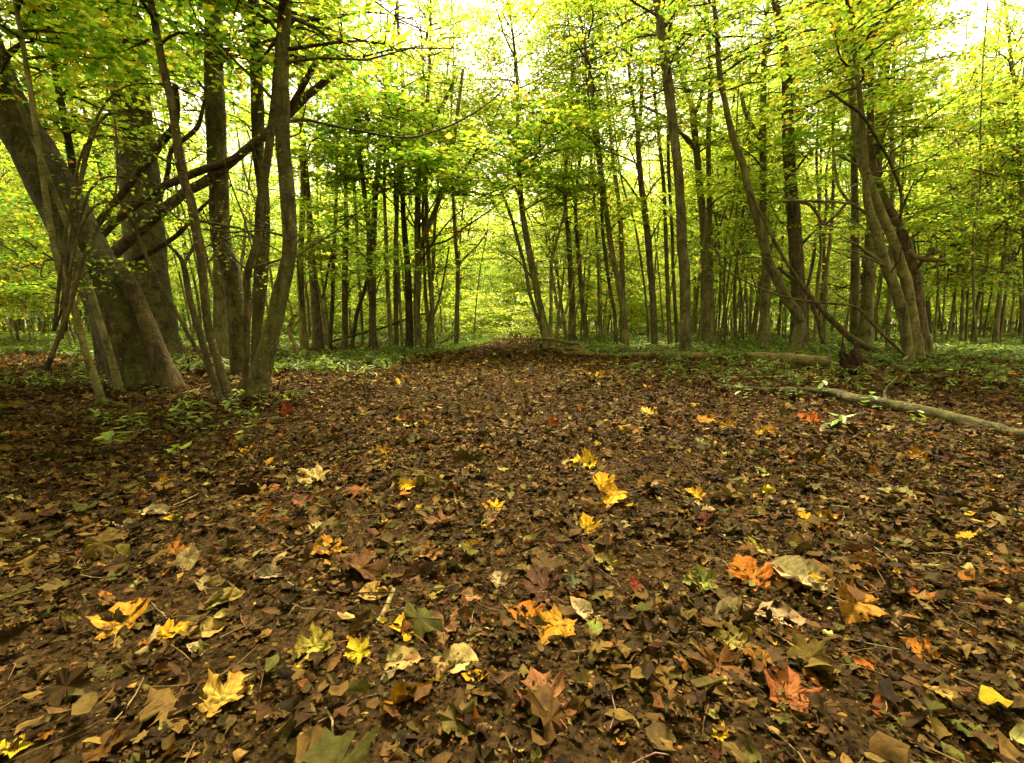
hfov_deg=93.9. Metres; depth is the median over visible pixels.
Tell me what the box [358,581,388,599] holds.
fallen leaf
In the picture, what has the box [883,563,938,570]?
fallen twig
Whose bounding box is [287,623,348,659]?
fallen leaf
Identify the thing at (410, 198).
woodland tree
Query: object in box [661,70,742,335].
woodland tree
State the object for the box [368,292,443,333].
woodland bush
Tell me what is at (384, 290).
young tree
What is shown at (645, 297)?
woodland tree
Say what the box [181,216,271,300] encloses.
young tree
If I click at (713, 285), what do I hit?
woodland tree
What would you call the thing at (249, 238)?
leafy sapling
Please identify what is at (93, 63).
thin tree
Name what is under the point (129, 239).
leaning tree
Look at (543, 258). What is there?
woodland tree
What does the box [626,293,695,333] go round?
woodland bush
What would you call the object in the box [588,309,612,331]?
woodland bush
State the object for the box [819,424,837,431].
fallen leaf
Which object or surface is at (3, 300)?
young tree
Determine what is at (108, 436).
woodland seedling
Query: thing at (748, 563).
fallen leaf
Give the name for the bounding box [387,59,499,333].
woodland tree
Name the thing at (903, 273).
slim tree
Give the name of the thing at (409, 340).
slim tree
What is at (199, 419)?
woodland seedling
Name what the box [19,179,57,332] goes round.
woodland tree
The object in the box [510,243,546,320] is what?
woodland tree
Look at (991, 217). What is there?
woodland tree
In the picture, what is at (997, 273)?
woodland tree
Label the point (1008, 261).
woodland tree
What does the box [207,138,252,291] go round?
woodland tree
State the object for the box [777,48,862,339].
woodland tree
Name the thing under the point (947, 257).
young tree
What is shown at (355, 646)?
fallen leaf
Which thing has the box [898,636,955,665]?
fallen leaf
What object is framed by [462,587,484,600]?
fallen leaf
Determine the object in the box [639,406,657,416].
fallen leaf
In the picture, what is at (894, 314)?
young tree
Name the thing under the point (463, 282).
woodland tree
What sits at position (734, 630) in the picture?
fallen leaf
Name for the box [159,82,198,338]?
woodland tree
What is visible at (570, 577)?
fallen leaf
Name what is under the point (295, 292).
young tree
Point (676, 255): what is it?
woodland tree
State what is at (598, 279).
slim tree
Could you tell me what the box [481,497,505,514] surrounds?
fallen leaf
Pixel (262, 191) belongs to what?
slim tree
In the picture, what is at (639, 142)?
slim tree
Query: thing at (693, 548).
fallen twig
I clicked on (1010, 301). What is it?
woodland tree
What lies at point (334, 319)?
woodland bush
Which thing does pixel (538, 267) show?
woodland tree
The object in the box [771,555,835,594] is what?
fallen leaf
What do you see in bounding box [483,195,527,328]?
woodland tree
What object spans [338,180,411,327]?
woodland tree
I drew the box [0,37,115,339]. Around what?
woodland tree
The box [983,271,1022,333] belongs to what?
woodland tree
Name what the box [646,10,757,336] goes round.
woodland tree
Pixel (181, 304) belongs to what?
young tree
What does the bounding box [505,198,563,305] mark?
woodland tree
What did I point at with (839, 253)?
young tree
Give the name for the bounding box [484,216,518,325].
woodland tree
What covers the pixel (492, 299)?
young tree
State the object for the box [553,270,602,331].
young tree
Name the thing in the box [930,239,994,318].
young tree
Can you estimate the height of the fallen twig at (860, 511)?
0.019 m
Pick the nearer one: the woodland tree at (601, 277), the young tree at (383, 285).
the woodland tree at (601, 277)
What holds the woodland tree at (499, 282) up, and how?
on the ground at (850, 419)
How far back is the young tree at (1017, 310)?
32.65 m
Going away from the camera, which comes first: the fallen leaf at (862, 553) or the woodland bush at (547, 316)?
the fallen leaf at (862, 553)
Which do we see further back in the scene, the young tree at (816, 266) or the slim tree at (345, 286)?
the young tree at (816, 266)
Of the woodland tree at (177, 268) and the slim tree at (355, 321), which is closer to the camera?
the slim tree at (355, 321)
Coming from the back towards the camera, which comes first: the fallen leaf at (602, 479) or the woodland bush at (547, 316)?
the woodland bush at (547, 316)
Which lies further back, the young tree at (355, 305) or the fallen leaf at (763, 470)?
the young tree at (355, 305)
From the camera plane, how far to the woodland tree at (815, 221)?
31.91 m
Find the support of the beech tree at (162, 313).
on the ground at (850, 419)
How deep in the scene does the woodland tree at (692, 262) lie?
33.38 m
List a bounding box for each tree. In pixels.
[0,0,156,404]
[0,0,175,390]
[0,0,186,390]
[0,0,338,375]
[0,18,173,261]
[0,31,116,344]
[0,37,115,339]
[0,61,88,333]
[0,133,168,346]
[0,146,39,334]
[0,151,53,340]
[0,152,54,341]
[0,155,46,325]
[0,169,60,333]
[0,182,79,344]
[0,199,82,340]
[0,204,53,317]
[0,212,51,321]
[0,246,59,327]
[1,106,67,337]
[1,178,55,331]
[4,0,317,357]
[5,25,112,346]
[13,0,332,403]
[13,19,119,225]
[13,268,71,323]
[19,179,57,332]
[36,18,166,261]
[48,0,476,368]
[54,0,269,355]
[71,297,90,330]
[79,64,203,275]
[82,73,162,264]
[86,116,122,256]
[98,0,351,354]
[107,3,281,292]
[112,119,235,339]
[114,0,446,375]
[116,0,501,399]
[153,108,206,340]
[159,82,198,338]
[159,82,210,325]
[159,155,238,287]
[163,0,395,388]
[165,216,201,326]
[166,208,195,293]
[166,227,195,303]
[167,152,244,298]
[169,214,194,310]
[170,272,212,317]
[172,288,184,320]
[176,289,203,328]
[178,177,212,303]
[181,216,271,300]
[195,165,275,294]
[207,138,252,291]
[223,43,279,346]
[226,124,274,308]
[229,107,299,313]
[229,144,276,267]
[229,157,281,328]
[231,52,331,349]
[233,78,255,265]
[234,249,296,324]
[235,2,363,350]
[243,0,408,349]
[247,184,280,296]
[248,107,338,339]
[251,36,371,339]
[252,247,294,307]
[268,247,296,310]
[270,1,454,349]
[271,261,330,317]
[286,60,381,349]
[289,258,309,308]
[291,252,363,317]
[293,0,552,351]
[304,101,321,313]
[304,252,364,334]
[306,178,424,321]
[308,214,357,350]
[309,256,357,318]
[316,5,575,348]
[319,128,370,335]
[321,247,401,322]
[322,165,355,334]
[325,0,464,348]
[332,16,408,345]
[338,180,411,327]
[349,88,382,347]
[349,190,393,323]
[350,1,423,347]
[356,8,407,347]
[356,10,428,347]
[362,247,403,331]
[362,259,402,321]
[365,3,440,262]
[372,170,413,328]
[373,44,470,299]
[379,227,451,311]
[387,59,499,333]
[391,1,476,348]
[392,204,481,342]
[399,155,453,289]
[402,0,508,343]
[407,77,421,332]
[407,196,444,261]
[412,1,469,290]
[412,147,460,328]
[419,0,618,348]
[421,122,487,329]
[422,266,451,314]
[427,272,467,326]
[433,111,512,333]
[436,199,480,330]
[436,222,483,309]
[441,277,473,315]
[442,209,477,318]
[443,124,466,336]
[445,190,499,317]
[448,21,649,342]
[458,230,490,308]
[461,214,496,299]
[474,156,541,326]
[474,265,517,314]
[476,213,505,306]
[477,269,504,324]
[478,201,528,326]
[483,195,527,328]
[483,246,513,307]
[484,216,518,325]
[487,216,519,327]
[496,268,539,334]
[501,281,535,332]
[502,203,547,326]
[504,70,590,283]
[504,116,605,336]
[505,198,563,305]
[505,240,549,304]
[506,85,599,342]
[507,0,633,346]
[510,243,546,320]
[513,0,688,346]
[516,0,636,345]
[518,0,658,342]
[519,214,558,332]
[523,216,562,305]
[524,202,588,297]
[525,218,575,301]
[528,90,613,338]
[534,93,635,334]
[544,75,593,337]
[548,89,623,313]
[549,2,639,344]
[552,190,663,340]
[553,45,636,338]
[553,266,589,316]
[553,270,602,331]
[558,0,720,345]
[560,75,656,334]
[564,269,604,321]
[568,0,769,351]
[578,0,723,343]
[578,123,660,333]
[585,140,656,275]
[585,263,629,331]
[586,97,605,331]
[586,216,669,314]
[588,10,649,343]
[588,177,638,333]
[588,273,619,327]
[591,238,664,313]
[593,244,665,326]
[602,98,657,337]
[609,108,688,331]
[611,0,798,346]
[611,196,646,331]
[612,254,662,329]
[613,174,649,310]
[617,0,830,352]
[623,141,677,300]
[624,69,712,333]
[625,163,677,327]
[631,115,731,334]
[640,201,689,317]
[642,6,699,344]
[645,130,666,286]
[645,279,670,313]
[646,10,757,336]
[649,0,805,342]
[654,164,705,330]
[655,230,678,299]
[656,188,699,290]
[659,277,699,311]
[661,34,808,338]
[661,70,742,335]
[661,120,702,308]
[661,272,692,311]
[663,203,717,296]
[668,117,733,333]
[674,21,759,300]
[675,117,715,314]
[675,141,740,316]
[679,0,842,346]
[681,55,726,326]
[683,17,786,339]
[686,155,730,296]
[689,19,758,342]
[690,0,904,348]
[690,162,759,331]
[691,276,730,312]
[693,17,806,342]
[698,279,745,325]
[701,34,812,338]
[711,0,949,359]
[714,116,743,335]
[714,123,727,337]
[715,63,810,335]
[715,77,785,336]
[715,104,785,338]
[715,136,772,327]
[715,267,755,319]
[716,3,821,339]
[717,93,818,333]
[718,25,797,343]
[720,16,760,345]
[720,274,754,326]
[722,172,757,332]
[723,225,748,336]
[724,28,850,311]
[725,147,813,276]
[727,31,827,291]
[734,236,756,330]
[735,55,785,280]
[737,252,790,324]
[745,131,804,335]
[745,214,821,335]
[748,0,990,364]
[751,0,946,341]
[755,34,818,337]
[757,61,812,335]
[768,0,986,345]
[770,277,787,325]
[771,185,837,331]
[771,264,820,325]
[772,152,831,301]
[773,0,991,345]
[775,242,847,311]
[776,126,876,321]
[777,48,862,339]
[779,0,1023,356]
[780,0,1018,349]
[781,194,927,331]
[786,168,860,295]
[797,115,861,340]
[798,73,912,338]
[803,61,859,341]
[805,191,862,298]
[809,246,883,330]
[809,276,843,331]
[810,287,849,327]
[812,130,860,335]
[818,63,956,309]
[828,276,849,318]
[831,7,956,339]
[831,136,893,337]
[832,184,999,342]
[832,265,884,310]
[838,122,930,334]
[840,262,898,321]
[875,7,922,340]
[875,63,1020,275]
[875,272,898,317]
[883,5,1023,306]
[883,37,960,340]
[883,48,998,336]
[885,108,991,307]
[885,116,939,252]
[892,93,962,333]
[895,24,993,304]
[897,0,1022,341]
[898,63,987,298]
[904,173,966,305]
[905,7,1023,340]
[914,89,1023,343]
[916,0,1023,344]
[919,32,991,341]
[923,52,1016,336]
[923,139,1002,337]
[928,51,1020,335]
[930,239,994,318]
[931,59,1016,332]
[931,284,972,327]
[938,272,997,331]
[939,0,1023,342]
[939,51,1023,344]
[941,165,960,339]
[942,272,994,332]
[948,74,1006,339]
[948,257,1020,316]
[953,106,1023,342]
[953,264,1018,328]
[968,54,1023,336]
[969,112,992,337]
[969,121,1022,301]
[970,183,1022,332]
[970,229,998,337]
[978,0,1023,343]
[979,201,1021,328]
[979,213,1022,291]
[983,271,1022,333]
[991,105,1023,336]
[993,267,1022,319]
[999,57,1015,341]
[1002,293,1019,323]
[1014,254,1021,332]
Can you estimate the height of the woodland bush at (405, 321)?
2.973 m
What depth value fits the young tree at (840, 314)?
27.53 m
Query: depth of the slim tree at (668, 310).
15.84 m
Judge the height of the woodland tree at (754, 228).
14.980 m
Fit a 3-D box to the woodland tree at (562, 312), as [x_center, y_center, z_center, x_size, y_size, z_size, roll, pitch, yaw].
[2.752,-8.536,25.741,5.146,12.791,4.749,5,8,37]
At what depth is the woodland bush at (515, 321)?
49.27 m
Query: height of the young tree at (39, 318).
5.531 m
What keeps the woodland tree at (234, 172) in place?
on the ground at (850, 419)
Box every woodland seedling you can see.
[94,427,134,445]
[115,412,146,428]
[164,441,191,459]
[188,412,211,426]
[220,398,239,416]
[227,423,254,441]
[252,394,268,408]
[317,355,328,364]
[733,385,752,397]
[813,378,830,394]
[824,412,855,425]
[858,392,881,415]
[906,410,926,426]
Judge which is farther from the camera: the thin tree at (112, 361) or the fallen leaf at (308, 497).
the thin tree at (112, 361)
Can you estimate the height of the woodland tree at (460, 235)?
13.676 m
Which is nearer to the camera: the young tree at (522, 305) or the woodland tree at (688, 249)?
the woodland tree at (688, 249)
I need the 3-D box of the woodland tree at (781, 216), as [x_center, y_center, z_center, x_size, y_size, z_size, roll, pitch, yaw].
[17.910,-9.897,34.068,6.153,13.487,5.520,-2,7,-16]
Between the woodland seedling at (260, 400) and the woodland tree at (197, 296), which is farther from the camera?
the woodland tree at (197, 296)
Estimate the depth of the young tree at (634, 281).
30.84 m
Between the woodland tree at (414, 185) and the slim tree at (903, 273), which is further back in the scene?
the woodland tree at (414, 185)
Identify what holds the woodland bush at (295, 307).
on the ground at (850, 419)
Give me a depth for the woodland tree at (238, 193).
31.58 m
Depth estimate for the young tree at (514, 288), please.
41.96 m
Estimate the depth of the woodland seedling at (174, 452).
2.65 m
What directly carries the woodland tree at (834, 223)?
on the ground at (850, 419)
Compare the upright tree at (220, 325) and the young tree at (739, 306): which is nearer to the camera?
the upright tree at (220, 325)
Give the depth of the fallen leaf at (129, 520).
1.83 m
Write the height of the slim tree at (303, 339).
13.204 m
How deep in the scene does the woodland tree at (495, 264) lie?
60.23 m
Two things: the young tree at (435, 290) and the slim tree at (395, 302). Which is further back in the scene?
the young tree at (435, 290)
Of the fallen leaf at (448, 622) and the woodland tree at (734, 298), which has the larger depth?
the woodland tree at (734, 298)
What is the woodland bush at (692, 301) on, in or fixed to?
on the ground at (850, 419)
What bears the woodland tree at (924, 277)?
on the ground at (850, 419)
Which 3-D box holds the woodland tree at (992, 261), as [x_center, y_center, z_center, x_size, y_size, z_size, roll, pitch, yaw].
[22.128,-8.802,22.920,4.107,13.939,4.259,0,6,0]
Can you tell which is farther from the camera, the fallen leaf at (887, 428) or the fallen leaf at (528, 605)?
the fallen leaf at (887, 428)
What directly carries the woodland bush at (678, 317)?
on the ground at (850, 419)
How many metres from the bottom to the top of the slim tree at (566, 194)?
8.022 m
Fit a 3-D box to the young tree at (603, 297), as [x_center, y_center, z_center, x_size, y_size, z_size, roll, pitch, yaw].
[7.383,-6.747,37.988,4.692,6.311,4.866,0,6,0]
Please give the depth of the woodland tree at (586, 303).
27.44 m
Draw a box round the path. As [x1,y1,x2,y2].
[0,338,1023,762]
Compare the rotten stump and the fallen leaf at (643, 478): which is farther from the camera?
the rotten stump
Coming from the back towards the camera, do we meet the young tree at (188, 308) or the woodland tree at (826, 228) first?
the young tree at (188, 308)
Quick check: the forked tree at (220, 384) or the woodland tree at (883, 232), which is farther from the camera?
the woodland tree at (883, 232)
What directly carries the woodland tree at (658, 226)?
on the ground at (850, 419)
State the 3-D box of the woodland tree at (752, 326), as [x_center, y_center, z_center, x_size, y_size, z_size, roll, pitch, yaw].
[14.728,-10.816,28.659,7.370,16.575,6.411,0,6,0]
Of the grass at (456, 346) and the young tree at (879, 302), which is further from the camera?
the young tree at (879, 302)
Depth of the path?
1.23 m
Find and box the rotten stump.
[838,332,876,372]
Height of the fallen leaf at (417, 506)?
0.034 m
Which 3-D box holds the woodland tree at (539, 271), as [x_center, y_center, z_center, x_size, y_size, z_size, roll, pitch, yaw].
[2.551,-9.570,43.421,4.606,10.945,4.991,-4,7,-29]
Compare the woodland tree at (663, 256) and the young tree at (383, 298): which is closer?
the young tree at (383, 298)
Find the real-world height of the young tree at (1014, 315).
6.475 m
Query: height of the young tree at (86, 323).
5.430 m
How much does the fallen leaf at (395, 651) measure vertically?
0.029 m
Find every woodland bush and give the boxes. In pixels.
[263,297,338,334]
[264,296,327,332]
[310,300,352,330]
[334,294,413,334]
[334,295,386,333]
[336,301,398,332]
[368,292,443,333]
[382,306,435,332]
[402,295,462,334]
[403,295,460,334]
[435,297,498,334]
[438,300,494,335]
[446,288,523,339]
[459,301,506,333]
[479,302,523,336]
[479,304,516,332]
[495,290,567,338]
[503,310,533,334]
[514,294,577,336]
[525,305,565,329]
[531,301,602,333]
[554,308,611,331]
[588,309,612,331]
[606,298,661,333]
[616,295,679,333]
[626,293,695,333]
[645,294,715,331]
[665,297,741,331]
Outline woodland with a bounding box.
[0,36,1023,331]
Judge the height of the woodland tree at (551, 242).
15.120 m
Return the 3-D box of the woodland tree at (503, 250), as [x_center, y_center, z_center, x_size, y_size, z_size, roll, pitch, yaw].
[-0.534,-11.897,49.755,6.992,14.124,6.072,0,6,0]
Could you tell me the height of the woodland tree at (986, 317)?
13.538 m
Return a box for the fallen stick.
[172,381,238,394]
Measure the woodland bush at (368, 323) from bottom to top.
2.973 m
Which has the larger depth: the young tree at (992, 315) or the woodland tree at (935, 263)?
the young tree at (992, 315)
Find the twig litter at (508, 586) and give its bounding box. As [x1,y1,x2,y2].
[0,352,1023,762]
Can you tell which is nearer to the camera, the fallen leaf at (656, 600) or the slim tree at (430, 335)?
the fallen leaf at (656, 600)
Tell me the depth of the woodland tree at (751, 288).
30.11 m
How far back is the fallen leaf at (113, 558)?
1.54 m
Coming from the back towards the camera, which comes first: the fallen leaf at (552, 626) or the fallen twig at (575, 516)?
the fallen twig at (575, 516)
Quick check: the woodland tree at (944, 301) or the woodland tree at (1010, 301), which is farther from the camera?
the woodland tree at (1010, 301)
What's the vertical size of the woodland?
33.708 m
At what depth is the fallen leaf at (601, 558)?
1.51 m
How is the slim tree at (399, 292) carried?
on the ground at (850, 419)
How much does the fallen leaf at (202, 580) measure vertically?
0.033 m
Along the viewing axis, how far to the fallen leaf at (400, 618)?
1.17 m
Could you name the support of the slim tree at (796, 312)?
on the ground at (850, 419)
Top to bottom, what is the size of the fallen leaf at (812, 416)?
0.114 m
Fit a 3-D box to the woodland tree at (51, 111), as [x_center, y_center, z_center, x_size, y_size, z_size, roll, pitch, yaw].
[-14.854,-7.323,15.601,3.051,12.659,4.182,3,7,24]
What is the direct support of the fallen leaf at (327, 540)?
on the path
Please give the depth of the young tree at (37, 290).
29.39 m
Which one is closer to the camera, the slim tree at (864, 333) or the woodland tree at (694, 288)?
the slim tree at (864, 333)
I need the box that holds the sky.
[0,0,1023,327]
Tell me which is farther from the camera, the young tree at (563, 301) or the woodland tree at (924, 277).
the young tree at (563, 301)
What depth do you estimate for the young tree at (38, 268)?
20.30 m
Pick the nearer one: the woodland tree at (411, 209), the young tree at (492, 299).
the woodland tree at (411, 209)
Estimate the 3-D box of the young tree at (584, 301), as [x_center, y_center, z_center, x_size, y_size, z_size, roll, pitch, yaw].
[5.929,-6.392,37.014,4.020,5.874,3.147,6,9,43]
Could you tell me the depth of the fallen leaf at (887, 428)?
3.40 m
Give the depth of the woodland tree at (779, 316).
24.28 m
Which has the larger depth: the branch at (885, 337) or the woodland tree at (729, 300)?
the woodland tree at (729, 300)
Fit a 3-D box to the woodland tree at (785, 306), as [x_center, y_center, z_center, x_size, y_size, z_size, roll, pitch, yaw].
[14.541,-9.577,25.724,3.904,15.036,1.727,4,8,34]
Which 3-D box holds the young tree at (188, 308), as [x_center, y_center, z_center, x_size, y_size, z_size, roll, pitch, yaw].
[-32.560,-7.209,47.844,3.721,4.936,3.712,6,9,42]
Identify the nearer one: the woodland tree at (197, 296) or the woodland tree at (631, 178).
the woodland tree at (197, 296)
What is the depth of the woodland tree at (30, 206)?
22.85 m
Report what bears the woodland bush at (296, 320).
on the ground at (850, 419)
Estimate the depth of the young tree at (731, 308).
34.40 m
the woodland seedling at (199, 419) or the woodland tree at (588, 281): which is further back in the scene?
the woodland tree at (588, 281)
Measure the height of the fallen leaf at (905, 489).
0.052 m
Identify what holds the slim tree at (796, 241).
on the ground at (850, 419)
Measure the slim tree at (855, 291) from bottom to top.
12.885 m
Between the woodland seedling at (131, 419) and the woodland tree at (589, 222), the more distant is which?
the woodland tree at (589, 222)
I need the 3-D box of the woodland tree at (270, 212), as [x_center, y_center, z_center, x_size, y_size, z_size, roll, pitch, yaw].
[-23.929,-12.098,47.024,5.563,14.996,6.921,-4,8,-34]
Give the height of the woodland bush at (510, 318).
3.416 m
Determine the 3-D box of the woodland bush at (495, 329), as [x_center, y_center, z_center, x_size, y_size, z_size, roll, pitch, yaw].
[-1.730,-3.972,28.790,4.964,3.143,4.785,-4,7,-31]
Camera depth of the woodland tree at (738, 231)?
18.71 m
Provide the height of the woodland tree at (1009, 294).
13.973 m
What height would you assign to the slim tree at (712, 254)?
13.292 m
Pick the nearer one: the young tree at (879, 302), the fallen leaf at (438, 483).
the fallen leaf at (438, 483)
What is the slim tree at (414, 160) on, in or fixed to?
on the ground at (850, 419)
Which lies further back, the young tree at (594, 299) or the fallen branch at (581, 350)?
the young tree at (594, 299)
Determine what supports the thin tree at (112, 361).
on the ground at (850, 419)
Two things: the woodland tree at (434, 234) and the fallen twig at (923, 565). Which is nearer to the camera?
the fallen twig at (923, 565)
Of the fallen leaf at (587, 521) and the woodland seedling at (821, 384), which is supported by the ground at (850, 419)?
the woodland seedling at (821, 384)
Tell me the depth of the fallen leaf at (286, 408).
4.04 m
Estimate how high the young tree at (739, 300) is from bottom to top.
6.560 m
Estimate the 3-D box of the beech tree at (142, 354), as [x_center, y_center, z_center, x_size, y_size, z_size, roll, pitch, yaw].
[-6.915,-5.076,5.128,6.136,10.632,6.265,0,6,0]
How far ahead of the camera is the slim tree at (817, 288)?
15.57 m
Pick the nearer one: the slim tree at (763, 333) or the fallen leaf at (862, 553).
the fallen leaf at (862, 553)
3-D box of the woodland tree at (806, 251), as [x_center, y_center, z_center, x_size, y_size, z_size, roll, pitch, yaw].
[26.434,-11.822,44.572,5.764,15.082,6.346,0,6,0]
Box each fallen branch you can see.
[535,337,612,356]
[703,373,818,378]
[707,375,1023,438]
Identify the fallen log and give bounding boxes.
[616,343,831,367]
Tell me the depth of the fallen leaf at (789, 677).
0.96 m
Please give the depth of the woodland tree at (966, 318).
20.32 m
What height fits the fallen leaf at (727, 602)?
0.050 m
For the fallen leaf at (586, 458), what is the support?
on the path
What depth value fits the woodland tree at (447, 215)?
43.46 m
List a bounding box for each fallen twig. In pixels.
[133,622,161,657]
[374,587,394,625]
[572,501,577,525]
[665,541,721,549]
[716,550,802,562]
[833,571,891,618]
[843,530,901,568]
[857,504,868,526]
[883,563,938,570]
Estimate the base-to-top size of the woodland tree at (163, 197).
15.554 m
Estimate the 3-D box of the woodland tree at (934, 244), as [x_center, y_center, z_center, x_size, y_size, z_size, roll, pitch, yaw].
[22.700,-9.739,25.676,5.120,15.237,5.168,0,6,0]
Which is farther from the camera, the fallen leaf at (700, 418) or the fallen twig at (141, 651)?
the fallen leaf at (700, 418)
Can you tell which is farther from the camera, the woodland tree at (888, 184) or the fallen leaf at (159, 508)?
the woodland tree at (888, 184)
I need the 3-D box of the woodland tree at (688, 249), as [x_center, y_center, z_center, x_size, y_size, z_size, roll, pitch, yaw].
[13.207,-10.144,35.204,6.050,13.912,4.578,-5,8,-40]
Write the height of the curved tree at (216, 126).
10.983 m
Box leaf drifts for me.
[40,345,940,413]
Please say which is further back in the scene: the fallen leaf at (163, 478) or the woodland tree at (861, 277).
the woodland tree at (861, 277)
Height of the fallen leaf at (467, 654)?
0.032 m
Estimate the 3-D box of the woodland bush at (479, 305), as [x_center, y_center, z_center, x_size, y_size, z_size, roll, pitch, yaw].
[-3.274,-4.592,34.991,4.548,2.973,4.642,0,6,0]
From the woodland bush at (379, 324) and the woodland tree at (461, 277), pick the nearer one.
the woodland bush at (379, 324)
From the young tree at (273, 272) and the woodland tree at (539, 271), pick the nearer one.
the young tree at (273, 272)
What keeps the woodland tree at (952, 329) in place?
on the ground at (850, 419)
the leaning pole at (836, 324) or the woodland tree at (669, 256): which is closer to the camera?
the leaning pole at (836, 324)
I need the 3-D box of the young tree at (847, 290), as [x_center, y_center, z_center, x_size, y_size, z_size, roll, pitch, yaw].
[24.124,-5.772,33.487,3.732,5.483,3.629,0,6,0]
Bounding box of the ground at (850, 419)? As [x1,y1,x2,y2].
[0,328,1023,480]
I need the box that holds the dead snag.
[287,298,303,360]
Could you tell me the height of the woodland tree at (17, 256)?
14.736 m
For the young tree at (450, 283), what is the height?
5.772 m
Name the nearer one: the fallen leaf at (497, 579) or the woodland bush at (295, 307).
the fallen leaf at (497, 579)
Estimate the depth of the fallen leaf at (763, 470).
2.44 m
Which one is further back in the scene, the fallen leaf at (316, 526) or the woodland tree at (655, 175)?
the woodland tree at (655, 175)
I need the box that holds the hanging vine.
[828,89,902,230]
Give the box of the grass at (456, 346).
[336,337,493,350]
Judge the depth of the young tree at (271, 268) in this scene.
36.43 m
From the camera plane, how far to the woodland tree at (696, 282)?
19.18 m
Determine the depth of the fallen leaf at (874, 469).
2.43 m
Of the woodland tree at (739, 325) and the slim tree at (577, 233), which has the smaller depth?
the slim tree at (577, 233)
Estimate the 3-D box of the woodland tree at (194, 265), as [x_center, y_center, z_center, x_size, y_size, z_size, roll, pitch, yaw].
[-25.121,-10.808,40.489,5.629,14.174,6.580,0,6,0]
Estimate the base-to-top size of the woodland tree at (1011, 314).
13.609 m
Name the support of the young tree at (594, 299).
on the ground at (850, 419)
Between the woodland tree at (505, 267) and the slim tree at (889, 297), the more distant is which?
the woodland tree at (505, 267)
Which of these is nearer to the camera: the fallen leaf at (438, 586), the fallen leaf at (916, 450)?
the fallen leaf at (438, 586)
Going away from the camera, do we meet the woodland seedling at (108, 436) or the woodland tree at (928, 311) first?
the woodland seedling at (108, 436)
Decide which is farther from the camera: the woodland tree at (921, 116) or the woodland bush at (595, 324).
the woodland bush at (595, 324)
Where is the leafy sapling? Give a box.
[179,101,280,314]
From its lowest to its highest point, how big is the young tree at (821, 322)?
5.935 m
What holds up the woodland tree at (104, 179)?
on the ground at (850, 419)
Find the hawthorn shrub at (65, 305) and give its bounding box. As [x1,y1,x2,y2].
[37,65,236,370]
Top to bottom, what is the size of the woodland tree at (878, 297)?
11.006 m
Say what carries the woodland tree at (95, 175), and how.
on the ground at (850, 419)
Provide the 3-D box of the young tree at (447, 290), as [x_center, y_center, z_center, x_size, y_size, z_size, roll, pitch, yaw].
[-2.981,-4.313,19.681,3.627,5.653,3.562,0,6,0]
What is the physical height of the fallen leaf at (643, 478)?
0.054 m
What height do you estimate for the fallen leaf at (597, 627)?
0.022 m
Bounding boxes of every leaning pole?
[332,313,424,341]
[554,254,584,336]
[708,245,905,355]
[746,187,881,355]
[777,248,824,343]
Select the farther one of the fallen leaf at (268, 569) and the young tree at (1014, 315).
the young tree at (1014, 315)
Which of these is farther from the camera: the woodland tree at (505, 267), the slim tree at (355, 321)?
the woodland tree at (505, 267)
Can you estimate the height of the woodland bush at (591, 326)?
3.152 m
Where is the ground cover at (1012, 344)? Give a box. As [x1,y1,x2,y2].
[0,329,1023,432]
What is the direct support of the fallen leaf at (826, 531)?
on the path
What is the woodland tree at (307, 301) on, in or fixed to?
on the ground at (850, 419)
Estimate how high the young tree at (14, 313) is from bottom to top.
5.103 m
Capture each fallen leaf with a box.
[85,597,152,647]
[102,554,127,565]
[112,517,135,530]
[139,503,169,515]
[149,473,168,483]
[151,618,190,645]
[175,544,198,571]
[180,616,228,641]
[186,639,205,655]
[187,668,250,729]
[193,573,211,594]
[204,587,244,607]
[240,442,254,454]
[252,563,286,578]
[264,456,274,464]
[281,402,292,416]
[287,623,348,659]
[293,494,312,506]
[296,463,343,486]
[307,520,325,534]
[311,534,361,554]
[343,636,375,664]
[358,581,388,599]
[372,445,391,453]
[378,644,424,669]
[390,612,426,643]
[397,479,418,490]
[403,561,442,581]
[415,503,433,514]
[419,608,460,644]
[423,474,442,492]
[430,585,443,593]
[430,642,478,672]
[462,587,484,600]
[465,539,482,546]
[478,510,497,523]
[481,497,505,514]
[489,570,507,588]
[508,600,544,627]
[512,666,569,731]
[520,565,567,605]
[534,603,582,644]
[548,414,558,428]
[562,569,586,591]
[569,446,613,468]
[570,596,592,620]
[578,512,601,535]
[587,619,602,634]
[592,471,614,491]
[593,549,628,571]
[595,371,603,376]
[600,482,633,507]
[629,575,642,591]
[638,474,658,487]
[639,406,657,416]
[650,595,670,605]
[682,561,736,591]
[685,485,715,499]
[695,438,710,442]
[697,413,716,425]
[708,619,747,650]
[714,596,756,629]
[719,416,746,427]
[727,553,783,598]
[748,536,771,552]
[754,465,768,475]
[756,600,806,626]
[761,665,822,713]
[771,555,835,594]
[795,511,838,530]
[797,410,819,423]
[813,456,828,463]
[816,527,829,535]
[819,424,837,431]
[823,509,842,519]
[837,577,887,623]
[852,547,887,570]
[868,465,880,474]
[877,485,920,502]
[880,424,902,432]
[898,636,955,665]
[902,444,946,461]
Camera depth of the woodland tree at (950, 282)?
25.95 m
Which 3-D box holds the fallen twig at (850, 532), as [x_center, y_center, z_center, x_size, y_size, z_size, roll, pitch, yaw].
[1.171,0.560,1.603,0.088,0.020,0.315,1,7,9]
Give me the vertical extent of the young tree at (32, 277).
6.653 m
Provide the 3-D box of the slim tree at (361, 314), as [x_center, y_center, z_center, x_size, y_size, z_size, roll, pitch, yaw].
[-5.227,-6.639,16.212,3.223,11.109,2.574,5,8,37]

